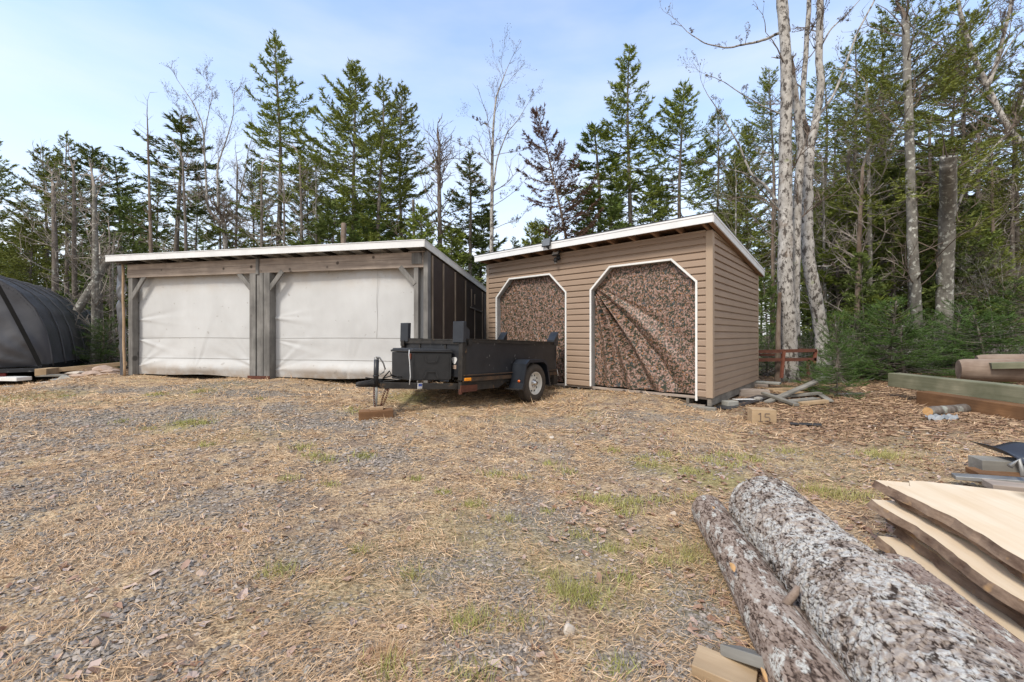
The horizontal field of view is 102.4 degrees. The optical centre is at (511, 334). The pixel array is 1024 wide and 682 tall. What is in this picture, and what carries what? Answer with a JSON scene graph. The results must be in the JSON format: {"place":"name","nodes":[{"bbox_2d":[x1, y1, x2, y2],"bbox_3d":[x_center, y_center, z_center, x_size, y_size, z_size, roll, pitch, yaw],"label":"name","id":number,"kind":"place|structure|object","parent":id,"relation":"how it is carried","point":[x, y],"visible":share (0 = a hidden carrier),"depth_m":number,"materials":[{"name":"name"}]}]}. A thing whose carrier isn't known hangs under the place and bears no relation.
{"place":"outdoors","nodes":[
{"label":"outdoors","id":0,"kind":"place"},
{"bbox_2d":[0,336,1023,681],"bbox_3d":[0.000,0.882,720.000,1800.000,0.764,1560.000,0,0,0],"label":"ground","id":1,"kind":"structure","parent":0,"point":[398,484],"depth_m":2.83,"materials":[{"name":"plant"}]},
{"bbox_2d":[0,141,46,277],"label":"spruce tree","id":2,"kind":"object","parent":1,"relation":"on","point":[4,215],"visible":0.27,"depth_m":19.31,"materials":[{"name":"green plant"}]},
{"bbox_2d":[0,212,83,295],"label":"spruce tree","id":3,"kind":"object","parent":1,"relation":"on","point":[7,269],"visible":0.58,"depth_m":14.74,"materials":[{"name":"green plant"}]},
{"bbox_2d":[0,144,101,291],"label":"spruce tree","id":4,"kind":"object","parent":1,"relation":"on","point":[38,172],"visible":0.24,"depth_m":19.69,"materials":[{"name":"green plant"}]},
{"bbox_2d":[0,275,112,378],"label":"tarp shelter","id":5,"kind":"object","parent":1,"relation":"on","point":[37,326],"visible":0.72,"depth_m":10.86,"materials":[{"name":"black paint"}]},
{"bbox_2d":[7,139,115,316],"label":"bare tree","id":6,"kind":"object","parent":1,"relation":"on","point":[74,232],"visible":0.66,"depth_m":14.98,"materials":[{"name":"grey plant"}]},
{"bbox_2d":[0,160,126,311],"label":"bare tree","id":7,"kind":"object","parent":1,"relation":"on","point":[55,250],"visible":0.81,"depth_m":14.42,"materials":[{"name":"grey plant"}]},
{"bbox_2d":[14,131,113,293],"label":"spruce tree","id":8,"kind":"object","parent":1,"relation":"on","point":[58,155],"visible":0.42,"depth_m":18.90,"materials":[{"name":"green plant"}]},
{"bbox_2d":[36,142,145,265],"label":"spruce tree","id":9,"kind":"object","parent":1,"relation":"on","point":[92,154],"visible":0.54,"depth_m":16.82,"materials":[{"name":"green plant"}]},
{"bbox_2d":[47,158,138,364],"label":"bare tree","id":10,"kind":"object","parent":1,"relation":"on","point":[95,294],"visible":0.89,"depth_m":13.22,"materials":[{"name":"grey plant"}]},
{"bbox_2d":[69,316,127,371],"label":"young fir","id":11,"kind":"object","parent":1,"relation":"on","point":[102,326],"visible":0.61,"depth_m":12.96,"materials":[{"name":"plant"}]},
{"bbox_2d":[56,195,170,357],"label":"spruce tree","id":12,"kind":"object","parent":1,"relation":"on","point":[126,207],"visible":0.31,"depth_m":15.65,"materials":[{"name":"green plant"}]},
{"bbox_2d":[80,155,165,341],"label":"spruce tree","id":13,"kind":"object","parent":1,"relation":"on","point":[114,164],"visible":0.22,"depth_m":19.93,"materials":[{"name":"green plant"}]},
{"bbox_2d":[116,108,223,251],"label":"spruce tree","id":14,"kind":"object","parent":1,"relation":"on","point":[180,125],"visible":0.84,"depth_m":17.67,"materials":[{"name":"green plant"}]},
{"bbox_2d":[127,133,223,251],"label":"bare tree","id":15,"kind":"object","parent":1,"relation":"on","point":[184,198],"visible":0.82,"depth_m":15.33,"materials":[{"name":"grey plant"}]},
{"bbox_2d":[154,183,218,251],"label":"spruce tree","id":16,"kind":"object","parent":1,"relation":"on","point":[195,238],"visible":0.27,"depth_m":20.85,"materials":[{"name":"green plant"}]},
{"bbox_2d":[159,52,258,248],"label":"birch tree","id":17,"kind":"object","parent":1,"relation":"on","point":[224,224],"visible":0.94,"depth_m":17.12,"materials":[{"name":"grey plant"}]},
{"bbox_2d":[219,154,289,246],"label":"bare tree","id":18,"kind":"object","parent":1,"relation":"on","point":[261,208],"visible":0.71,"depth_m":16.62,"materials":[{"name":"grey plant"}]},
{"bbox_2d":[225,156,286,247],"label":"spruce tree","id":19,"kind":"object","parent":1,"relation":"on","point":[253,173],"visible":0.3,"depth_m":19.88,"materials":[{"name":"green plant"}]},
{"bbox_2d":[209,29,329,247],"bbox_3d":[-10.096,-6.172,17.906,4.108,14.239,3.495,0,0,-4],"label":"spruce tree","id":20,"kind":"object","parent":1,"relation":"on","point":[276,123],"visible":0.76,"depth_m":17.57,"materials":[{"name":"green plant"}]},
{"bbox_2d":[231,140,330,247],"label":"bare tree","id":21,"kind":"object","parent":1,"relation":"on","point":[301,203],"visible":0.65,"depth_m":16.44,"materials":[{"name":"grey plant"}]},
{"bbox_2d":[105,239,485,382],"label":"garage","id":22,"kind":"structure","parent":1,"relation":"on","point":[335,311],"depth_m":8.50,"materials":[{"name":"grey wood"}]},
{"bbox_2d":[138,274,248,377],"bbox_3d":[-6.924,-0.224,8.984,3.201,2.252,0.108,0,0,12],"label":"cloth door","id":23,"kind":"structure","parent":22,"relation":"in","point":[199,324],"depth_m":8.97,"materials":[{"name":"fabric"}]},
{"bbox_2d":[275,267,423,381],"bbox_3d":[-3.298,-0.223,8.220,3.451,2.254,0.114,0,0,12],"label":"cloth door","id":24,"kind":"structure","parent":22,"relation":"in","point":[330,324],"depth_m":8.24,"materials":[{"name":"fabric"}]},
{"bbox_2d":[289,196,362,245],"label":"spruce tree","id":25,"kind":"object","parent":1,"relation":"on","point":[321,230],"visible":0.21,"depth_m":15.69,"materials":[{"name":"green plant"}]},
{"bbox_2d":[276,56,412,244],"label":"spruce tree","id":26,"kind":"object","parent":1,"relation":"on","point":[346,125],"visible":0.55,"depth_m":17.13,"materials":[{"name":"green plant"}]},
{"bbox_2d":[337,198,399,242],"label":"spruce tree","id":27,"kind":"object","parent":1,"relation":"on","point":[372,207],"visible":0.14,"depth_m":16.76,"materials":[{"name":"green plant"}]},
{"bbox_2d":[328,75,410,241],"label":"spruce tree","id":28,"kind":"object","parent":1,"relation":"on","point":[374,236],"visible":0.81,"depth_m":16.73,"materials":[{"name":"green plant"}]},
{"bbox_2d":[363,79,437,240],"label":"spruce tree","id":29,"kind":"object","parent":1,"relation":"on","point":[404,90],"visible":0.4,"depth_m":18.79,"materials":[{"name":"green plant"}]},
{"bbox_2d":[395,202,445,253],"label":"spruce tree","id":30,"kind":"object","parent":1,"relation":"on","point":[422,210],"visible":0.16,"depth_m":14.70,"materials":[{"name":"green plant"}]},
{"bbox_2d":[403,116,471,248],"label":"dead tree","id":31,"kind":"object","parent":1,"relation":"on","point":[438,159],"visible":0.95,"depth_m":14.86,"materials":[{"name":"grey plant"}]},
{"bbox_2d":[356,321,559,406],"bbox_3d":[-0.852,0.473,6.990,2.020,1.299,3.910,0,-2,38],"label":"utility trailer","id":32,"kind":"object","parent":1,"relation":"on","point":[526,371],"visible":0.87,"depth_m":6.60,"materials":[{"name":"black paint"}]},
{"bbox_2d":[391,348,452,380],"bbox_3d":[-1.462,0.430,6.210,1.065,0.460,0.538,0,-2,38],"label":"toolbox","id":33,"kind":"object","parent":32,"relation":"attached to","point":[429,364],"visible":1,"depth_m":5.99,"materials":[{"name":"black plastic"}]},
{"bbox_2d":[436,224,481,280],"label":"spruce tree","id":34,"kind":"object","parent":1,"relation":"on","point":[458,240],"visible":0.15,"depth_m":15.30,"materials":[{"name":"green plant"}]},
{"bbox_2d":[436,150,500,275],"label":"spruce tree","id":35,"kind":"object","parent":1,"relation":"on","point":[460,203],"visible":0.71,"depth_m":16.70,"materials":[{"name":"green plant"}]},
{"bbox_2d":[457,208,508,286],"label":"spruce tree","id":36,"kind":"object","parent":1,"relation":"on","point":[474,266],"visible":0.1,"depth_m":17.60,"materials":[{"name":"green plant"}]},
{"bbox_2d":[432,23,551,251],"bbox_3d":[-0.688,-4.893,14.933,4.705,11.766,3.038,0,0,0],"label":"bare tree","id":37,"kind":"object","parent":1,"relation":"on","point":[492,181],"visible":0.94,"depth_m":14.92,"materials":[{"name":"grey plant"}]},
{"bbox_2d":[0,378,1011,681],"bbox_3d":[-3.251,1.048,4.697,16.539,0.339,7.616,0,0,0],"label":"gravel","id":38,"kind":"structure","parent":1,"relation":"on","point":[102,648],"depth_m":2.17,"materials":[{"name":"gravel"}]},
{"bbox_2d":[0,377,1020,681],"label":"dead leaves","id":39,"kind":"object","parent":1,"relation":"on","point":[94,667],"visible":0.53,"depth_m":2.50,"materials":[{"name":"plant"}]},
{"bbox_2d":[0,201,1022,341],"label":"distant woods","id":40,"kind":"object","parent":1,"relation":"on","point":[198,243],"visible":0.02,"depth_m":26.55,"materials":[{"name":"plant"}]},
{"bbox_2d":[3,378,1023,681],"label":"green grass","id":41,"kind":"structure","parent":1,"relation":"on","point":[625,510],"depth_m":2.33,"materials":[{"name":"plant"}]},
{"bbox_2d":[3,307,1023,376],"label":"dead brush","id":42,"kind":"object","parent":1,"relation":"on","point":[803,355],"visible":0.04,"depth_m":10.93,"materials":[{"name":"brown plant"}]},
{"bbox_2d":[515,102,603,238],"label":"dead spruce","id":43,"kind":"object","parent":1,"relation":"on","point":[561,227],"visible":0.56,"depth_m":14.82,"materials":[{"name":"grey plant"}]},
{"bbox_2d":[580,191,631,233],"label":"spruce tree","id":44,"kind":"object","parent":1,"relation":"on","point":[615,205],"visible":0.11,"depth_m":15.10,"materials":[{"name":"green plant"}]},
{"bbox_2d":[558,120,660,235],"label":"spruce tree","id":45,"kind":"object","parent":1,"relation":"on","point":[594,194],"visible":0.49,"depth_m":16.66,"materials":[{"name":"green plant"}]},
{"bbox_2d":[474,211,780,410],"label":"shed","id":46,"kind":"structure","parent":1,"relation":"on","point":[668,308],"depth_m":7.43,"materials":[{"name":"brown wood"}]},
{"bbox_2d":[500,276,564,381],"bbox_3d":[0.429,-0.145,8.867,1.911,2.200,0.043,0,0,41],"label":"cloth door","id":47,"kind":"structure","parent":46,"relation":"in","point":[531,309],"depth_m":8.80,"materials":[{"name":"fabric"}]},
{"bbox_2d":[594,262,694,393],"bbox_3d":[2.284,-0.145,7.247,1.928,2.200,0.217,0,0,41],"label":"cloth door","id":48,"kind":"structure","parent":46,"relation":"in","point":[645,314],"depth_m":7.18,"materials":[{"name":"fabric"}]},
{"bbox_2d":[584,43,673,230],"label":"spruce tree","id":49,"kind":"object","parent":1,"relation":"on","point":[632,140],"visible":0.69,"depth_m":16.19,"materials":[{"name":"green plant"}]},
{"bbox_2d":[632,77,732,220],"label":"spruce tree","id":50,"kind":"object","parent":1,"relation":"on","point":[666,196],"visible":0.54,"depth_m":16.70,"materials":[{"name":"green plant"}]},
{"bbox_2d":[674,106,757,237],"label":"spruce tree","id":51,"kind":"object","parent":1,"relation":"on","point":[713,196],"visible":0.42,"depth_m":15.77,"materials":[{"name":"green plant"}]},
{"bbox_2d":[692,644,757,681],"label":"offcut","id":52,"kind":"object","parent":1,"relation":"on","point":[709,665],"visible":0.96,"depth_m":1.42,"materials":[{"name":"brown wood"}]},
{"bbox_2d":[720,644,763,668],"bbox_3d":[0.843,1.132,1.445,0.120,0.035,0.165,24,-30,-25],"label":"offcut","id":53,"kind":"object","parent":1,"relation":"on","point":[748,656],"visible":0.71,"depth_m":1.43,"materials":[{"name":"grey wood"}]},
{"bbox_2d":[710,120,777,311],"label":"spruce tree","id":54,"kind":"object","parent":1,"relation":"on","point":[746,225],"visible":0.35,"depth_m":15.31,"materials":[{"name":"green plant"}]},
{"bbox_2d":[659,0,868,382],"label":"maple tree","id":55,"kind":"object","parent":1,"relation":"on","point":[789,208],"visible":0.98,"depth_m":9.37,"materials":[{"name":"grey plant"}]},
{"bbox_2d":[759,273,777,369],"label":"spruce tree","id":56,"kind":"object","parent":1,"relation":"on","point":[770,290],"visible":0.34,"depth_m":11.91,"materials":[{"name":"green plant"}]},
{"bbox_2d":[691,495,851,681],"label":"log","id":57,"kind":"object","parent":1,"relation":"on","point":[788,643],"visible":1,"depth_m":1.51,"materials":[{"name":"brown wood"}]},
{"bbox_2d":[721,65,835,326],"bbox_3d":[9.212,-4.289,14.364,3.275,10.545,3.271,0,0,-23],"label":"spruce tree","id":58,"kind":"object","parent":1,"relation":"on","point":[765,125],"visible":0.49,"depth_m":14.48,"materials":[{"name":"green plant"}]},
{"bbox_2d":[733,141,830,347],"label":"tree","id":59,"kind":"object","parent":1,"relation":"on","point":[772,218],"visible":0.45,"depth_m":12.24,"materials":[{"name":"grey plant"}]},
{"bbox_2d":[759,348,817,377],"bbox_3d":[5.946,0.616,9.223,1.376,0.636,0.655,0,0,0],"label":"steel rack","id":60,"kind":"object","parent":1,"relation":"on","point":[783,359],"visible":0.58,"depth_m":8.93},
{"bbox_2d":[767,59,888,298],"bbox_3d":[12.262,-4.858,16.119,4.063,11.552,4.233,0,0,-3],"label":"spruce tree","id":61,"kind":"object","parent":1,"relation":"on","point":[828,63],"visible":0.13,"depth_m":15.80,"materials":[{"name":"green plant"}]},
{"bbox_2d":[762,141,898,317],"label":"bare tree","id":62,"kind":"object","parent":1,"relation":"on","point":[824,288],"visible":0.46,"depth_m":12.97,"materials":[{"name":"grey plant"}]},
{"bbox_2d":[799,310,869,386],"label":"young fir","id":63,"kind":"object","parent":1,"relation":"on","point":[843,334],"visible":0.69,"depth_m":9.27,"materials":[{"name":"green plant"}]},
{"bbox_2d":[804,342,873,399],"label":"young fir","id":64,"kind":"object","parent":1,"relation":"on","point":[834,377],"visible":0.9,"depth_m":7.50,"materials":[{"name":"green plant"}]},
{"bbox_2d":[763,0,939,373],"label":"maple tree","id":65,"kind":"object","parent":1,"relation":"on","point":[814,290],"visible":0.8,"depth_m":10.28,"materials":[{"name":"grey plant"}]},
{"bbox_2d":[799,183,906,362],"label":"spruce tree","id":66,"kind":"object","parent":1,"relation":"on","point":[841,217],"visible":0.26,"depth_m":12.77,"materials":[{"name":"green plant"}]},
{"bbox_2d":[805,309,910,374],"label":"young fir","id":67,"kind":"object","parent":1,"relation":"on","point":[859,326],"visible":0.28,"depth_m":10.48,"materials":[{"name":"plant"}]},
{"bbox_2d":[792,31,927,336],"bbox_3d":[11.047,-4.500,13.544,3.597,10.915,3.602,0,0,6],"label":"spruce tree","id":68,"kind":"object","parent":1,"relation":"on","point":[856,102],"visible":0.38,"depth_m":13.22,"materials":[{"name":"green plant"}]},
{"bbox_2d":[828,250,908,359],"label":"spruce tree","id":69,"kind":"object","parent":1,"relation":"on","point":[867,275],"visible":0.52,"depth_m":11.70,"materials":[{"name":"green plant"}]},
{"bbox_2d":[816,137,922,344],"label":"bare tree","id":70,"kind":"object","parent":1,"relation":"on","point":[859,244],"visible":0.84,"depth_m":11.81,"materials":[{"name":"grey plant"}]},
{"bbox_2d":[717,365,1023,448],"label":"wood chips","id":71,"kind":"object","parent":1,"relation":"on","point":[924,424],"visible":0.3,"depth_m":5.54,"materials":[{"name":"wood"}]},
{"bbox_2d":[728,476,1023,681],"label":"log","id":72,"kind":"object","parent":1,"relation":"on","point":[870,614],"visible":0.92,"depth_m":1.33,"materials":[{"name":"grey wood"}]},
{"bbox_2d":[824,56,936,358],"bbox_3d":[10.456,-3.656,11.987,2.788,9.236,1.931,0,0,20],"label":"bare tree","id":73,"kind":"object","parent":1,"relation":"on","point":[869,232],"visible":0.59,"depth_m":12.17,"materials":[{"name":"grey plant"}]},
{"bbox_2d":[816,13,953,314],"bbox_3d":[13.245,-5.361,15.031,3.919,12.634,3.924,0,0,1],"label":"spruce tree","id":74,"kind":"object","parent":1,"relation":"on","point":[871,34],"visible":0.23,"depth_m":14.71,"materials":[{"name":"green plant"}]},
{"bbox_2d":[813,294,965,383],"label":"young fir","id":75,"kind":"object","parent":1,"relation":"on","point":[892,338],"visible":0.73,"depth_m":9.42,"materials":[{"name":"green plant"}]},
{"bbox_2d":[844,321,963,381],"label":"young fir","id":76,"kind":"object","parent":1,"relation":"on","point":[900,352],"visible":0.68,"depth_m":9.20,"materials":[{"name":"green plant"}]},
{"bbox_2d":[817,155,999,345],"bbox_3d":[11.815,-2.290,12.490,3.385,6.489,4.018,0,0,-44],"label":"spruce tree","id":77,"kind":"object","parent":1,"relation":"on","point":[927,292],"visible":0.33,"depth_m":12.24,"materials":[{"name":"green plant"}]},
{"bbox_2d":[813,0,1023,354],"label":"spruce tree","id":78,"kind":"object","parent":1,"relation":"on","point":[960,53],"visible":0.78,"depth_m":11.06,"materials":[{"name":"green plant"}]},
{"bbox_2d":[871,98,980,369],"bbox_3d":[10.868,-2.031,9.921,2.372,6.075,3.028,0,0,12],"label":"snag","id":79,"kind":"object","parent":1,"relation":"on","point":[947,214],"visible":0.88,"depth_m":10.44,"materials":[{"name":"grey wood"}]},
{"bbox_2d":[851,0,1023,352],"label":"lichened tree","id":80,"kind":"object","parent":1,"relation":"on","point":[913,273],"visible":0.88,"depth_m":10.73,"materials":[{"name":"grey plant"}]},
{"bbox_2d":[884,178,1001,335],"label":"spruce tree","id":81,"kind":"object","parent":1,"relation":"on","point":[930,213],"visible":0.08,"depth_m":12.92,"materials":[{"name":"green plant"}]},
{"bbox_2d":[881,553,1023,665],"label":"log","id":82,"kind":"object","parent":1,"relation":"on","point":[992,630],"visible":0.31,"depth_m":1.47,"materials":[{"name":"grey wood"}]},
{"bbox_2d":[883,0,1023,213],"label":"slanting tree","id":83,"kind":"object","parent":1,"relation":"on","point":[985,82],"visible":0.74,"depth_m":12.31,"materials":[{"name":"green plant"}]},
{"bbox_2d":[889,42,1022,297],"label":"spruce tree","id":84,"kind":"object","parent":1,"relation":"on","point":[952,131],"visible":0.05,"depth_m":15.88,"materials":[{"name":"green plant"}]},
{"bbox_2d":[899,298,1020,374],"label":"young fir","id":85,"kind":"object","parent":1,"relation":"on","point":[959,320],"visible":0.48,"depth_m":9.92,"materials":[{"name":"green plant"}]},
{"bbox_2d":[897,8,1023,306],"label":"spruce tree","id":86,"kind":"object","parent":1,"relation":"on","point":[976,106],"visible":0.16,"depth_m":14.59,"materials":[{"name":"green plant"}]},
{"bbox_2d":[898,310,1023,382],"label":"young fir","id":87,"kind":"object","parent":1,"relation":"on","point":[979,329],"visible":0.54,"depth_m":9.29,"materials":[{"name":"green plant"}]},
{"bbox_2d":[899,199,1023,347],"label":"spruce tree","id":88,"kind":"object","parent":1,"relation":"on","point":[979,244],"visible":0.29,"depth_m":11.81,"materials":[{"name":"green plant"}]},
{"bbox_2d":[916,391,1023,420],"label":"heavy timber","id":89,"kind":"object","parent":1,"relation":"on","point":[1014,411],"visible":0.89,"depth_m":6.01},
{"bbox_2d":[888,373,1023,403],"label":"heavy timber","id":90,"kind":"object","parent":89,"relation":"on","point":[1012,393],"visible":1,"depth_m":6.42,"materials":[{"name":"wood"}]},
{"bbox_2d":[955,359,1023,381],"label":"peeled log","id":91,"kind":"object","parent":90,"relation":"on","point":[975,369],"visible":0.86,"depth_m":6.92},
{"bbox_2d":[932,134,1023,298],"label":"bare tree","id":92,"kind":"object","parent":1,"relation":"on","point":[993,227],"visible":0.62,"depth_m":12.13,"materials":[{"name":"grey plant"}]},
{"bbox_2d":[947,289,1023,355],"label":"young fir","id":93,"kind":"object","parent":1,"relation":"on","point":[1010,336],"visible":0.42,"depth_m":9.61,"materials":[{"name":"plant"}]},
{"bbox_2d":[954,230,1023,353],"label":"shrub","id":94,"kind":"object","parent":1,"relation":"on","point":[983,280],"visible":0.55,"depth_m":11.31,"materials":[{"name":"green plant"}]},
{"bbox_2d":[955,93,1023,350],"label":"spruce tree","id":95,"kind":"object","parent":1,"relation":"on","point":[1015,153],"visible":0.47,"depth_m":12.46,"materials":[{"name":"green plant"}]},
{"bbox_2d":[958,230,1023,353],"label":"spruce tree","id":96,"kind":"object","parent":1,"relation":"on","point":[998,242],"visible":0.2,"depth_m":11.88,"materials":[{"name":"green plant"}]},
{"bbox_2d":[965,466,1020,476],"bbox_3d":[4.021,1.090,3.150,0.737,0.046,0.180,-2,-1,24],"label":"timber","id":97,"kind":"object","parent":1,"relation":"on","point":[972,470],"visible":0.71,"depth_m":3.22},
{"bbox_2d":[968,455,1023,471],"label":"timber","id":98,"kind":"object","parent":97,"relation":"on","point":[991,463],"visible":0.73,"depth_m":3.27,"materials":[{"name":"grey wood"}]},
{"bbox_2d":[972,44,1023,284],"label":"spruce tree","id":99,"kind":"object","parent":1,"relation":"on","point":[1009,72],"visible":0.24,"depth_m":13.81,"materials":[{"name":"green plant"}]},
{"bbox_2d":[0,0,1023,334],"label":"sky","id":100,"kind":"structure","parent":0,"point":[85,69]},
{"bbox_3d":[1.930,1.135,0.387,0.820,0.050,3.499,0,0,14],"label":"sawn board","id":101,"kind":"object","parent":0,"visible":0},
{"bbox_2d":[874,536,1023,642],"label":"sawn board","id":102,"kind":"object","parent":101,"relation":"on","point":[892,545],"visible":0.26,"depth_m":1.79,"materials":[{"name":"brown wood"}]},
{"bbox_2d":[893,528,1023,627],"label":"sawn board","id":103,"kind":"object","parent":102,"relation":"on","point":[944,566],"visible":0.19,"depth_m":1.82,"materials":[{"name":"brown wood"}]},
{"bbox_2d":[886,519,1023,618],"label":"sawn board","id":104,"kind":"object","parent":103,"relation":"on","point":[1017,613],"visible":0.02,"depth_m":1.64,"materials":[{"name":"brown wood"}]},
{"bbox_2d":[866,499,1023,614],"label":"sawn board","id":105,"kind":"object","parent":104,"relation":"on","point":[986,572],"visible":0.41,"depth_m":1.75,"materials":[{"name":"brown wood"}]},
{"bbox_2d":[872,480,1023,580],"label":"sawn board","id":106,"kind":"object","parent":105,"relation":"on","point":[880,485],"visible":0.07,"depth_m":1.99,"materials":[{"name":"brown wood"}]},
{"bbox_2d":[884,480,1023,573],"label":"sawn board","id":107,"kind":"object","parent":106,"relation":"on","point":[991,521],"visible":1,"depth_m":1.94,"materials":[{"name":"brown wood"}]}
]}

